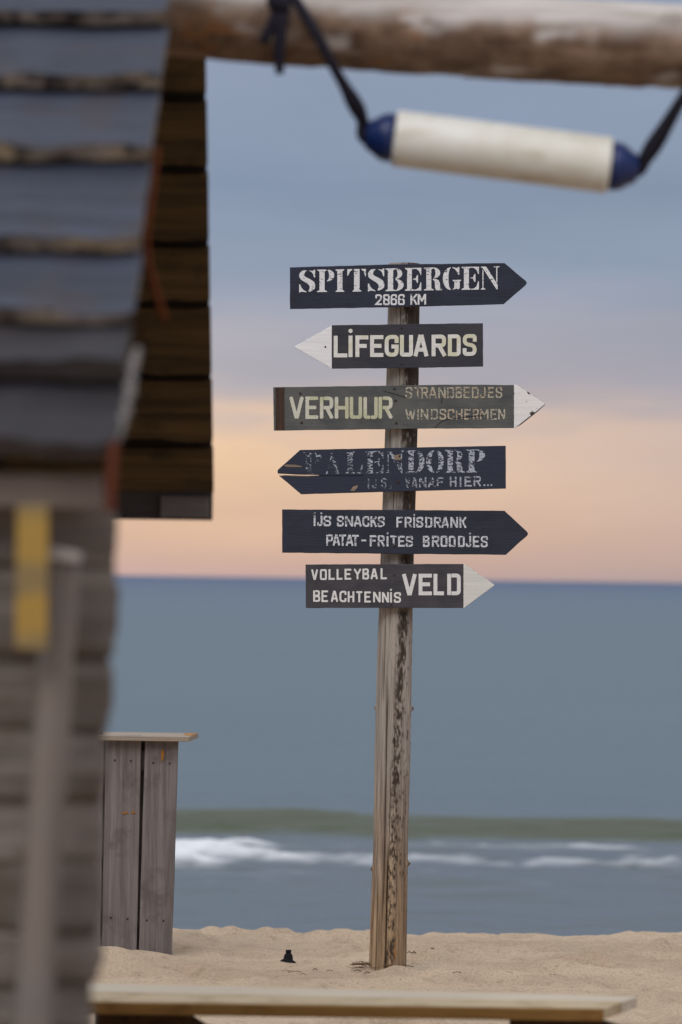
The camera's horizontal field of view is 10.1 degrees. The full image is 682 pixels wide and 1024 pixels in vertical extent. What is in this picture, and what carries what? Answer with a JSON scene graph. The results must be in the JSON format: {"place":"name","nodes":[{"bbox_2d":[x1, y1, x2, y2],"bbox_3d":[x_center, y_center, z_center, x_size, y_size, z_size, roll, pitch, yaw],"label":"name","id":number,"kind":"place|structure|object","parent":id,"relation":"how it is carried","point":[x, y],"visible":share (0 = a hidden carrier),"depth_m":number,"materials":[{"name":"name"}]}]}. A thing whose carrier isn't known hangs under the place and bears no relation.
{"place":"outdoors","nodes":[
{"label":"outdoors","id":0,"kind":"place"},
{"bbox_2d":[280,950,295,962],"bbox_3d":[-0.211,1.783,15.322,0.065,0.074,0.062,1,-1,0],"label":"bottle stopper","id":1,"kind":"object","parent":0,"point":[288,957],"visible":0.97,"depth_m":15.31,"materials":[{"name":"black plastic"}]},
{"bbox_2d":[91,926,681,1023],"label":"sand","id":2,"kind":"structure","parent":0,"point":[629,963],"depth_m":15.02,"materials":[{"name":"beige sand"}]},
{"bbox_2d":[0,0,213,1023],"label":"beach hut","id":3,"kind":"object","parent":2,"relation":"on","point":[100,100],"visible":0.95,"depth_m":6.00,"materials":[{"name":"grey wood"}]},
{"bbox_2d":[15,504,48,649],"bbox_3d":[-0.438,0.092,5.445,0.046,0.206,0.012,1,-1,0],"label":"yellow batten","id":4,"kind":"object","parent":3,"relation":"attached to","point":[31,624],"visible":1,"depth_m":5.44,"materials":[{"name":"wood"}]},
{"bbox_2d":[105,440,118,511],"bbox_3d":[-0.326,-0.051,5.486,0.016,0.103,0.025,0,-1,19],"label":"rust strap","id":5,"kind":"object","parent":3,"relation":"hanging from","point":[112,476],"visible":1,"depth_m":5.48,"materials":[{"name":"brown metal"}]},
{"bbox_2d":[117,346,141,442],"bbox_3d":[-0.312,-0.172,5.628,0.022,0.154,0.198,1,-1,4],"label":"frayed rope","id":6,"kind":"object","parent":3,"relation":"attached to","point":[132,370],"visible":0.99,"depth_m":5.64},
{"bbox_2d":[143,147,167,320],"bbox_3d":[-0.314,-0.473,6.533,0.044,0.300,0.062,1,-1,0],"label":"orange cord","id":7,"kind":"object","parent":3,"relation":"hanging from","point":[146,240],"visible":0.99,"depth_m":6.51,"materials":[{"name":"fabric"}]},
{"bbox_2d":[166,0,681,88],"bbox_3d":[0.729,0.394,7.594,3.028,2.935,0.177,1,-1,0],"label":"log beam","id":8,"kind":"structure","parent":3,"relation":"attached to","point":[610,43],"depth_m":7.54,"materials":[{"name":"brown wood"}]},
{"bbox_2d":[259,0,681,192],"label":"boat fender","id":9,"kind":"object","parent":8,"relation":"hanging from","point":[512,153],"visible":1,"depth_m":7.55,"materials":[{"name":"plastic"}]},
{"bbox_2d":[96,732,197,954],"bbox_3d":[-0.891,1.389,15.738,0.587,0.960,0.380,1,-1,0],"label":"beach counter","id":10,"kind":"object","parent":2,"relation":"on","point":[136,864],"visible":0.7,"depth_m":15.60,"materials":[{"name":"grey wood"}]},
{"bbox_2d":[91,984,636,1023],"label":"bench","id":11,"kind":"object","parent":2,"relation":"on","point":[137,1004],"visible":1,"depth_m":9.94,"materials":[{"name":"brown wood"}]},
{"bbox_2d":[273,262,544,970],"bbox_3d":[0.252,0.526,14.979,1.060,2.998,0.175,1,-1,0],"label":"signpost","id":12,"kind":"object","parent":2,"relation":"on","point":[396,585],"visible":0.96,"depth_m":14.91,"materials":[{"name":"brown wood"}]},
{"bbox_2d":[282,947,644,989],"bbox_3d":[0.466,1.806,15.416,1.394,0.089,1.816,1,-1,0],"label":"beach debris","id":13,"kind":"object","parent":2,"relation":"on","point":[365,963],"visible":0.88,"depth_m":14.90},
{"bbox_2d":[104,575,681,935],"bbox_3d":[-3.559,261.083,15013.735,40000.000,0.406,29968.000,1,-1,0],"label":"sea","id":14,"kind":"structure","parent":0,"point":[545,793],"depth_m":79.07,"materials":[{"name":"liquid"}]},
{"bbox_2d":[115,0,681,582],"label":"sky","id":15,"kind":"structure","parent":0,"point":[593,333],"materials":[{"name":"blue"}]}
]}

